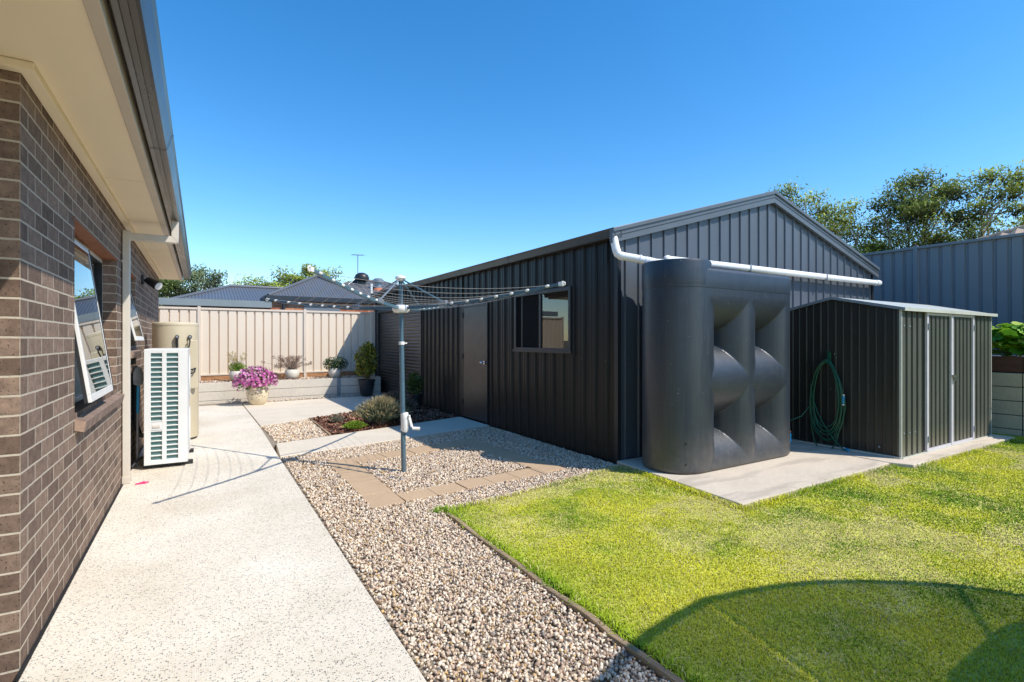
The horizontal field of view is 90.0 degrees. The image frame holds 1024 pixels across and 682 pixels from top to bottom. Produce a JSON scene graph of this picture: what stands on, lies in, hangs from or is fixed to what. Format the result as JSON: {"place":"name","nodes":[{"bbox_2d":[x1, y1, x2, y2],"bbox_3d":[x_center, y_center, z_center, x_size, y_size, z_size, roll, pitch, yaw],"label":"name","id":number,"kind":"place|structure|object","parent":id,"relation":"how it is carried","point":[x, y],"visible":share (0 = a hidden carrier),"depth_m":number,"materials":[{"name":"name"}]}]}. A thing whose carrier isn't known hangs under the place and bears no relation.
{"place":"outdoors","nodes":[
{"label":"outdoors","id":0,"kind":"place"},
{"bbox_2d":[18,404,425,681],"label":"path","id":1,"kind":"structure","parent":0,"point":[221,558],"depth_m":2.97,"materials":[{"name":"beige concrete"}]},
{"bbox_2d":[16,444,143,681],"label":"expansion joint","id":2,"kind":"object","parent":1,"relation":"in","point":[32,650],"visible":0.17,"depth_m":2.88,"materials":[{"name":"black rubber"}]},
{"bbox_2d":[133,366,143,466],"bbox_3d":[-4.275,0.871,5.838,0.085,1.152,0.100,0,0,37],"label":"garden spade","id":3,"kind":"object","parent":1,"relation":"on","point":[138,376],"visible":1,"depth_m":5.83,"materials":[{"name":"black plastic"}]},
{"bbox_2d":[131,348,193,467],"bbox_3d":[-4.210,0.774,6.184,0.615,1.346,0.966,0,0,-31],"label":"air conditioner","id":4,"kind":"object","parent":1,"relation":"on","point":[165,435],"visible":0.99,"depth_m":5.83,"materials":[{"name":"white plastic"}]},
{"bbox_2d":[152,322,198,439],"bbox_3d":[-4.924,0.591,7.497,0.582,1.718,0.654,0,0,-31],"label":"hot water heater","id":5,"kind":"object","parent":1,"relation":"on","point":[175,334],"visible":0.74,"depth_m":7.40,"materials":[{"name":"beige metal"}]},
{"bbox_2d":[14,393,485,681],"bbox_3d":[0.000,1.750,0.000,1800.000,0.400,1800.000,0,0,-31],"label":"ground","id":6,"kind":"structure","parent":0,"point":[465,417],"depth_m":9.88,"materials":[{"name":"grey concrete"}]},
{"bbox_2d":[0,0,191,681],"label":"brick house","id":7,"kind":"structure","parent":6,"relation":"on","point":[92,226],"depth_m":2.72,"materials":[{"name":"brick"}]},
{"bbox_2d":[75,238,124,432],"bbox_3d":[-3.313,-0.084,4.013,0.300,1.345,1.900,0,0,-31],"label":"window","id":8,"kind":"structure","parent":7,"relation":"in","point":[93,376],"depth_m":3.69,"materials":[{"name":"glass"}]},
{"bbox_2d":[131,293,144,358],"bbox_3d":[-4.387,-0.258,5.882,0.209,0.914,0.906,0,0,-31],"label":"window","id":9,"kind":"structure","parent":7,"relation":"in","point":[136,330],"depth_m":5.90,"materials":[{"name":"metal"}]},
{"bbox_2d":[141,275,162,289],"bbox_3d":[-4.885,-0.776,6.923,0.286,0.208,0.133,0,0,3],"label":"security light","id":10,"kind":"object","parent":7,"relation":"attached to","point":[154,284],"visible":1,"depth_m":6.89,"materials":[{"name":"black plastic"}]},
{"bbox_2d":[159,279,186,305],"bbox_3d":[-21.269,-1.459,30.096,4.380,6.434,4.783,0,0,-31],"label":"tree","id":11,"kind":"object","parent":6,"relation":"on","point":[171,286],"visible":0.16,"depth_m":29.49,"materials":[{"name":"green plant"}]},
{"bbox_2d":[164,263,227,306],"bbox_3d":[-20.105,-1.608,32.690,4.431,6.743,4.215,0,0,-31],"label":"tree","id":12,"kind":"object","parent":6,"relation":"on","point":[211,281],"visible":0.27,"depth_m":32.15,"materials":[{"name":"green plant"}]},
{"bbox_2d":[159,284,282,308],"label":"neighbour house","id":13,"kind":"structure","parent":6,"relation":"on","point":[239,296],"depth_m":16.05,"materials":[{"name":"grey metal"}]},
{"bbox_2d":[225,274,288,286],"bbox_3d":[-19.532,-1.705,40.416,6.007,6.916,5.547,0,0,-31],"label":"gum tree","id":14,"kind":"object","parent":6,"relation":"on","point":[244,282],"visible":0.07,"depth_m":39.99,"materials":[{"name":"green plant"}]},
{"bbox_2d":[159,306,374,380],"bbox_3d":[-6.745,0.315,12.863,6.775,2.270,0.079,0,0,-31],"label":"metal fence","id":15,"kind":"object","parent":6,"relation":"on","point":[257,336],"visible":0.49,"depth_m":13.23,"materials":[{"name":"beige metal"}]},
{"bbox_2d":[260,265,305,286],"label":"gum tree","id":16,"kind":"object","parent":6,"relation":"on","point":[283,280],"visible":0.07,"depth_m":40.76,"materials":[{"name":"green plant"}]},
{"bbox_2d":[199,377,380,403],"bbox_3d":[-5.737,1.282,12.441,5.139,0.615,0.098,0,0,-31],"label":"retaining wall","id":17,"kind":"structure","parent":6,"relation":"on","point":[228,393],"depth_m":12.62,"materials":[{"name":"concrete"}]},
{"bbox_2d":[261,275,374,311],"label":"neighbour house","id":18,"kind":"structure","parent":6,"relation":"on","point":[296,290],"depth_m":17.04,"materials":[{"name":"grey brick"}]},
{"bbox_2d":[304,306,339,310],"bbox_3d":[-6.244,0.175,16.855,1.150,2.650,0.020,0,0,-31],"label":"garage door","id":19,"kind":"structure","parent":18,"relation":"in","point":[308,308],"depth_m":16.78,"materials":[{"name":"grey metal"}]},
{"bbox_2d":[288,263,348,282],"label":"gum tree","id":20,"kind":"object","parent":6,"relation":"on","point":[306,272],"visible":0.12,"depth_m":42.71,"materials":[{"name":"green plant"}]},
{"bbox_2d":[370,190,879,463],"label":"steel garage","id":21,"kind":"structure","parent":6,"relation":"on","point":[559,366],"depth_m":7.53,"materials":[{"name":"black steel"}]},
{"bbox_2d":[376,304,421,404],"bbox_3d":[-2.886,0.325,12.911,0.072,2.290,3.380,0,0,-31],"label":"roller door","id":22,"kind":"structure","parent":21,"relation":"in","point":[387,321],"depth_m":13.07,"materials":[{"name":"brown metal"}]},
{"bbox_2d":[462,302,488,424],"bbox_3d":[-0.702,0.410,9.235,0.140,2.120,1.010,0,0,-31],"label":"door","id":23,"kind":"structure","parent":21,"relation":"in","point":[475,318],"depth_m":9.21,"materials":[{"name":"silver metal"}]},
{"bbox_2d":[512,286,571,353],"bbox_3d":[0.428,-0.270,7.430,0.085,0.900,1.490,0,0,-31],"label":"window","id":24,"kind":"structure","parent":21,"relation":"in","point":[542,318],"depth_m":7.37,"materials":[{"name":"black glass"}]},
{"bbox_2d":[611,236,661,263],"bbox_3d":[1.620,-1.025,5.987,0.943,0.406,0.159,0,0,1],"label":"rainwater pipe","id":25,"kind":"object","parent":21,"relation":"attached to","point":[624,256],"visible":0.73,"depth_m":5.94,"materials":[{"name":"white plastic"}]},
{"bbox_2d":[663,255,881,285],"bbox_3d":[4.258,-0.973,7.784,5.690,0.232,0.223,0,0,-33],"label":"rainwater pipe","id":26,"kind":"object","parent":21,"relation":"attached to","point":[749,268],"visible":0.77,"depth_m":7.66,"materials":[{"name":"white plastic"}]},
{"bbox_2d":[617,445,888,508],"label":"tank slab","id":27,"kind":"structure","parent":6,"relation":"on","point":[795,468],"depth_m":5.41,"materials":[{"name":"concrete"}]},
{"bbox_2d":[642,258,789,473],"bbox_3d":[2.484,0.276,6.141,2.254,2.288,0.747,0,0,-31],"label":"water tank","id":28,"kind":"object","parent":27,"relation":"on","point":[715,368],"visible":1,"depth_m":5.62,"materials":[{"name":"black plastic"}]},
{"bbox_2d":[768,176,855,235],"bbox_3d":[22.932,-5.331,40.171,6.959,14.183,7.005,0,0,-31],"label":"gum tree","id":29,"kind":"object","parent":6,"relation":"on","point":[820,219],"visible":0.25,"depth_m":38.82,"materials":[{"name":"green plant"}]},
{"bbox_2d":[826,195,889,253],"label":"gum tree","id":30,"kind":"object","parent":6,"relation":"on","point":[849,234],"visible":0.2,"depth_m":41.09,"materials":[{"name":"green plant"}]},
{"bbox_2d":[790,434,1014,468],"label":"shed slab","id":31,"kind":"structure","parent":6,"relation":"on","point":[912,462],"depth_m":6.51,"materials":[{"name":"concrete"}]},
{"bbox_2d":[790,297,997,458],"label":"garden shed","id":32,"kind":"structure","parent":31,"relation":"on","point":[915,379],"depth_m":6.64,"materials":[{"name":"black metal"}]},
{"bbox_2d":[790,351,849,451],"bbox_3d":[3.956,0.819,6.699,0.775,1.339,0.501,0,0,36],"label":"garden hose","id":33,"kind":"object","parent":32,"relation":"attached to","point":[841,400],"visible":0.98,"depth_m":6.73,"materials":[{"name":"green plastic"}]},
{"bbox_2d":[924,312,952,450],"bbox_3d":[5.548,0.527,6.661,0.788,1.755,0.062,0,0,-31],"label":"door","id":34,"kind":"structure","parent":32,"relation":"in","point":[938,327],"depth_m":6.64,"materials":[{"name":"grey metal"}]},
{"bbox_2d":[952,314,974,444],"bbox_3d":[6.191,0.527,7.036,0.812,1.755,0.088,0,0,-31],"label":"door","id":35,"kind":"structure","parent":32,"relation":"in","point":[963,375],"depth_m":7.09,"materials":[{"name":"silver metal"}]},
{"bbox_2d":[856,164,991,252],"bbox_3d":[30.241,-5.606,38.482,7.695,14.731,8.066,0,0,-31],"label":"gum tree","id":36,"kind":"object","parent":6,"relation":"on","point":[922,208],"visible":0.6,"depth_m":37.25,"materials":[{"name":"green plant"}]},
{"bbox_2d":[931,159,1023,241],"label":"gum tree","id":37,"kind":"object","parent":6,"relation":"on","point":[1011,190],"visible":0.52,"depth_m":35.86,"materials":[{"name":"green plant"}]},
{"bbox_2d":[992,356,1023,436],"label":"retaining wall","id":38,"kind":"structure","parent":6,"relation":"on","point":[1003,421],"depth_m":7.87,"materials":[{"name":"grey concrete"}]},
{"bbox_2d":[1006,208,1023,226],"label":"gum tree","id":39,"kind":"object","parent":6,"relation":"on","point":[1018,220],"visible":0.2,"depth_m":34.61,"materials":[{"name":"green plant"}]},
{"bbox_2d":[199,376,379,401],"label":"garden soil","id":40,"kind":"structure","parent":0,"point":[285,388],"depth_m":12.79,"materials":[{"name":"brown soil"}]},
{"bbox_2d":[227,351,246,380],"bbox_3d":[-6.585,0.617,12.264,0.442,0.730,0.370,0,0,-31],"label":"potted plant","id":41,"kind":"object","parent":40,"relation":"on","point":[236,368],"visible":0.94,"depth_m":12.22,"materials":[{"name":"green plant"}]},
{"bbox_2d":[261,354,312,378],"bbox_3d":[-5.646,0.664,12.846,1.180,0.637,0.704,0,0,-31],"label":"potted plant","id":42,"kind":"object","parent":40,"relation":"on","point":[292,372],"visible":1,"depth_m":12.81,"materials":[{"name":"green plant"}]},
{"bbox_2d":[322,356,347,377],"bbox_3d":[-4.627,0.696,13.436,0.668,0.572,0.501,0,0,-31],"label":"potted plant","id":43,"kind":"object","parent":40,"relation":"on","point":[339,365],"visible":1,"depth_m":13.33,"materials":[{"name":"green plant"}]},
{"bbox_2d":[242,394,406,427],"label":"driveway slab","id":44,"kind":"structure","parent":0,"point":[272,413],"depth_m":10.84,"materials":[{"name":"concrete"}]},
{"bbox_2d":[232,366,278,404],"bbox_3d":[-5.756,1.006,11.492,0.962,0.889,0.786,0,0,-31],"label":"flower pot","id":45,"kind":"object","parent":44,"relation":"on","point":[254,384],"visible":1,"depth_m":11.36,"materials":[{"name":"pink plant"}]},
{"bbox_2d":[352,341,378,395],"bbox_3d":[-3.767,0.715,13.185,0.697,1.410,0.628,0,0,-19],"label":"potted shrub","id":46,"kind":"object","parent":44,"relation":"on","point":[366,366],"visible":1,"depth_m":13.08,"materials":[{"name":"green plant"}]},
{"bbox_2d":[342,273,398,310],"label":"neighbour house","id":47,"kind":"structure","parent":0,"point":[365,278],"depth_m":25.46,"materials":[{"name":"grey metal"}]},
{"bbox_2d":[348,254,362,284],"bbox_3d":[-7.895,-3.430,25.521,0.361,1.784,1.216,0,0,35],"label":"tv antenna","id":48,"kind":"object","parent":47,"relation":"attached to","point":[357,267],"visible":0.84,"depth_m":25.70,"materials":[{"name":"grey metal"}]},
{"bbox_2d":[276,417,488,458],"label":"concrete path","id":49,"kind":"structure","parent":0,"point":[352,439],"depth_m":7.68,"materials":[{"name":"grey concrete"}]},
{"bbox_2d":[311,405,457,434],"bbox_3d":[-2.550,1.498,9.867,2.500,0.085,3.330,0,0,-31],"label":"mulch bed","id":50,"kind":"object","parent":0,"point":[398,424],"visible":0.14,"depth_m":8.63,"materials":[{"name":"brown wood"}]},
{"bbox_2d":[326,413,348,422],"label":"shrub","id":51,"kind":"object","parent":50,"relation":"on","point":[338,419],"visible":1,"depth_m":8.95,"materials":[{"name":"green plant"}]},
{"bbox_2d":[341,420,368,428],"bbox_3d":[-2.544,1.376,8.313,0.435,0.164,0.393,0,0,-31],"label":"shrub","id":52,"kind":"object","parent":50,"relation":"on","point":[355,424],"visible":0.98,"depth_m":8.25,"materials":[{"name":"green plant"}]},
{"bbox_2d":[351,395,410,424],"bbox_3d":[-2.233,1.185,8.723,1.061,0.546,0.964,0,0,-31],"label":"lavender bush","id":53,"kind":"object","parent":50,"relation":"on","point":[377,411],"visible":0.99,"depth_m":8.60,"materials":[{"name":"green plant"}]},
{"bbox_2d":[378,390,419,411],"bbox_3d":[-2.139,1.179,9.402,0.919,0.558,0.949,0,0,-31],"label":"lavender bush","id":54,"kind":"object","parent":50,"relation":"on","point":[393,394],"visible":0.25,"depth_m":9.37,"materials":[{"name":"green plant"}]},
{"bbox_2d":[405,371,423,409],"bbox_3d":[-2.038,1.044,10.703,0.396,0.813,0.394,0,0,-31],"label":"potted shrub","id":55,"kind":"object","parent":50,"relation":"on","point":[414,383],"visible":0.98,"depth_m":10.62,"materials":[{"name":"green plant"}]},
{"bbox_2d":[199,375,669,681],"bbox_3d":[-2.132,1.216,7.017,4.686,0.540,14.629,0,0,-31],"label":"gravel","id":56,"kind":"structure","parent":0,"point":[309,428],"depth_m":3.36,"materials":[{"name":"beige gravel"}]},
{"bbox_2d":[309,418,330,435],"bbox_3d":[-3.248,1.448,8.605,0.030,0.045,1.919,0,0,-30],"label":"garden edging","id":57,"kind":"object","parent":56,"relation":"on","point":[322,428],"visible":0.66,"depth_m":8.36,"materials":[{"name":"beige concrete"}]},
{"bbox_2d":[327,458,358,468],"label":"paver","id":58,"kind":"object","parent":56,"relation":"on","point":[341,463],"visible":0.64,"depth_m":5.99,"materials":[{"name":"beige concrete"}]},
{"bbox_2d":[334,465,368,476],"bbox_3d":[-1.782,1.468,5.685,0.303,0.044,0.415,0,0,-31],"label":"paver","id":59,"kind":"object","parent":56,"relation":"on","point":[351,470],"visible":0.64,"depth_m":5.68,"materials":[{"name":"beige concrete"}]},
{"bbox_2d":[342,472,379,485],"bbox_3d":[-1.580,1.468,5.348,0.303,0.044,0.415,0,0,-31],"label":"paver","id":60,"kind":"object","parent":56,"relation":"on","point":[356,479],"visible":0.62,"depth_m":5.33,"materials":[{"name":"beige concrete"}]},
{"bbox_2d":[352,454,386,463],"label":"paver","id":61,"kind":"object","parent":56,"relation":"on","point":[365,458],"visible":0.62,"depth_m":6.26,"materials":[{"name":"beige concrete"}]},
{"bbox_2d":[351,481,390,497],"bbox_3d":[-1.381,1.466,5.005,0.303,0.047,0.415,0,0,-31],"label":"paver","id":62,"kind":"object","parent":56,"relation":"on","point":[369,488],"visible":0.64,"depth_m":4.98,"materials":[{"name":"beige concrete"}]},
{"bbox_2d":[361,491,404,508],"bbox_3d":[-1.180,1.468,4.670,0.303,0.045,0.415,0,0,-31],"label":"paver","id":63,"kind":"object","parent":56,"relation":"on","point":[382,499],"visible":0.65,"depth_m":4.64,"materials":[{"name":"beige concrete"}]},
{"bbox_2d":[378,450,414,457],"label":"paver","id":64,"kind":"object","parent":56,"relation":"on","point":[392,454],"visible":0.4,"depth_m":6.53,"materials":[{"name":"beige concrete"}]},
{"bbox_2d":[265,265,565,471],"bbox_3d":[-1.236,0.392,5.712,2.444,2.216,3.550,0,0,-31],"label":"clothes hoist","id":65,"kind":"object","parent":56,"relation":"on","point":[405,417],"visible":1,"depth_m":5.58,"materials":[{"name":"grey metal"}]},
{"bbox_2d":[396,488,436,502],"bbox_3d":[-0.898,1.467,4.808,0.328,0.046,0.270,0,0,-37],"label":"paver","id":66,"kind":"object","parent":56,"relation":"on","point":[417,494],"visible":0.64,"depth_m":4.79,"materials":[{"name":"beige concrete"}]},
{"bbox_2d":[406,445,439,453],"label":"paver","id":67,"kind":"object","parent":56,"relation":"on","point":[423,449],"visible":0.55,"depth_m":6.76,"materials":[{"name":"beige concrete"}]},
{"bbox_2d":[427,483,465,496],"bbox_3d":[-0.644,1.467,5.001,0.328,0.045,0.270,0,0,-37],"label":"paver","id":68,"kind":"object","parent":56,"relation":"on","point":[450,488],"visible":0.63,"depth_m":4.99,"materials":[{"name":"beige concrete"}]},
{"bbox_2d":[430,441,462,449],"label":"paver","id":69,"kind":"object","parent":56,"relation":"on","point":[446,445],"visible":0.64,"depth_m":7.02,"materials":[{"name":"beige concrete"}]},
{"bbox_2d":[452,438,480,445],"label":"paver","id":70,"kind":"object","parent":56,"relation":"on","point":[463,442],"visible":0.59,"depth_m":7.31,"materials":[{"name":"grey concrete"}]},
{"bbox_2d":[455,477,492,488],"bbox_3d":[-0.382,1.466,5.194,0.328,0.048,0.270,0,0,-37],"label":"paver","id":71,"kind":"object","parent":56,"relation":"on","point":[473,482],"visible":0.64,"depth_m":5.19,"materials":[{"name":"beige concrete"}]},
{"bbox_2d":[464,442,494,449],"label":"paver","id":72,"kind":"object","parent":56,"relation":"on","point":[481,445],"visible":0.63,"depth_m":7.03,"materials":[{"name":"beige concrete"}]},
{"bbox_2d":[478,447,509,454],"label":"paver","id":73,"kind":"object","parent":56,"relation":"on","point":[493,450],"visible":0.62,"depth_m":6.72,"materials":[{"name":"beige concrete"}]},
{"bbox_2d":[482,473,518,484],"bbox_3d":[-0.122,1.467,5.381,0.328,0.046,0.270,0,0,-37],"label":"paver","id":74,"kind":"object","parent":56,"relation":"on","point":[499,478],"visible":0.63,"depth_m":5.35,"materials":[{"name":"beige concrete"}]},
{"bbox_2d":[492,451,526,459],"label":"paver","id":75,"kind":"object","parent":56,"relation":"on","point":[509,455],"visible":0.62,"depth_m":6.40,"materials":[{"name":"beige concrete"}]},
{"bbox_2d":[506,468,541,478],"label":"paver","id":76,"kind":"object","parent":56,"relation":"on","point":[523,473],"visible":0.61,"depth_m":5.55,"materials":[{"name":"beige concrete"}]},
{"bbox_2d":[509,456,543,467],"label":"paver","id":77,"kind":"object","parent":56,"relation":"on","point":[526,461],"visible":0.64,"depth_m":6.08,"materials":[{"name":"beige concrete"}]},
{"bbox_2d":[446,512,611,632],"bbox_3d":[-0.032,1.467,3.395,0.040,0.086,2.026,0,0,-30],"label":"lawn edging","id":78,"kind":"object","parent":56,"relation":"on","point":[593,619],"visible":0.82,"depth_m":3.09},
{"bbox_2d":[526,462,565,471],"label":"paver","id":79,"kind":"object","parent":56,"relation":"on","point":[546,467],"visible":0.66,"depth_m":5.80,"materials":[{"name":"beige concrete"}]},
{"bbox_2d":[530,468,564,473],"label":"paver","id":80,"kind":"object","parent":56,"relation":"on","point":[544,472],"visible":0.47,"depth_m":5.68,"materials":[{"name":"beige concrete"}]},
{"bbox_2d":[607,631,684,681],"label":"lawn edging","id":81,"kind":"object","parent":56,"relation":"on","point":[658,669],"visible":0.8,"depth_m":2.30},
{"bbox_2d":[156,0,1023,297],"label":"sky","id":82,"kind":"structure","parent":0,"point":[418,139],"materials":[{"name":"blue"}]},
{"bbox_2d":[429,433,1023,681],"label":"lawn","id":83,"kind":"structure","parent":0,"point":[914,531],"depth_m":3.23,"materials":[{"name":"green plant"}]},
{"bbox_2d":[976,225,1023,356],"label":"neighbour house","id":84,"kind":"structure","parent":0,"point":[1018,229],"depth_m":15.56,"materials":[{"name":"white metal"}]},
{"bbox_2d":[992,371,1023,430],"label":"raised soil","id":85,"kind":"structure","parent":0,"point":[1009,386],"depth_m":7.95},
{"bbox_2d":[862,233,1023,355],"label":"metal fence","id":86,"kind":"object","parent":85,"relation":"on","point":[985,275],"visible":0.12,"depth_m":9.70,"materials":[{"name":"grey metal"}]},
{"bbox_2d":[992,321,1023,356],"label":"leafy plant","id":87,"kind":"object","parent":85,"relation":"on","point":[1009,340],"visible":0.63,"depth_m":7.93,"materials":[{"name":"green plant"}]}
]}

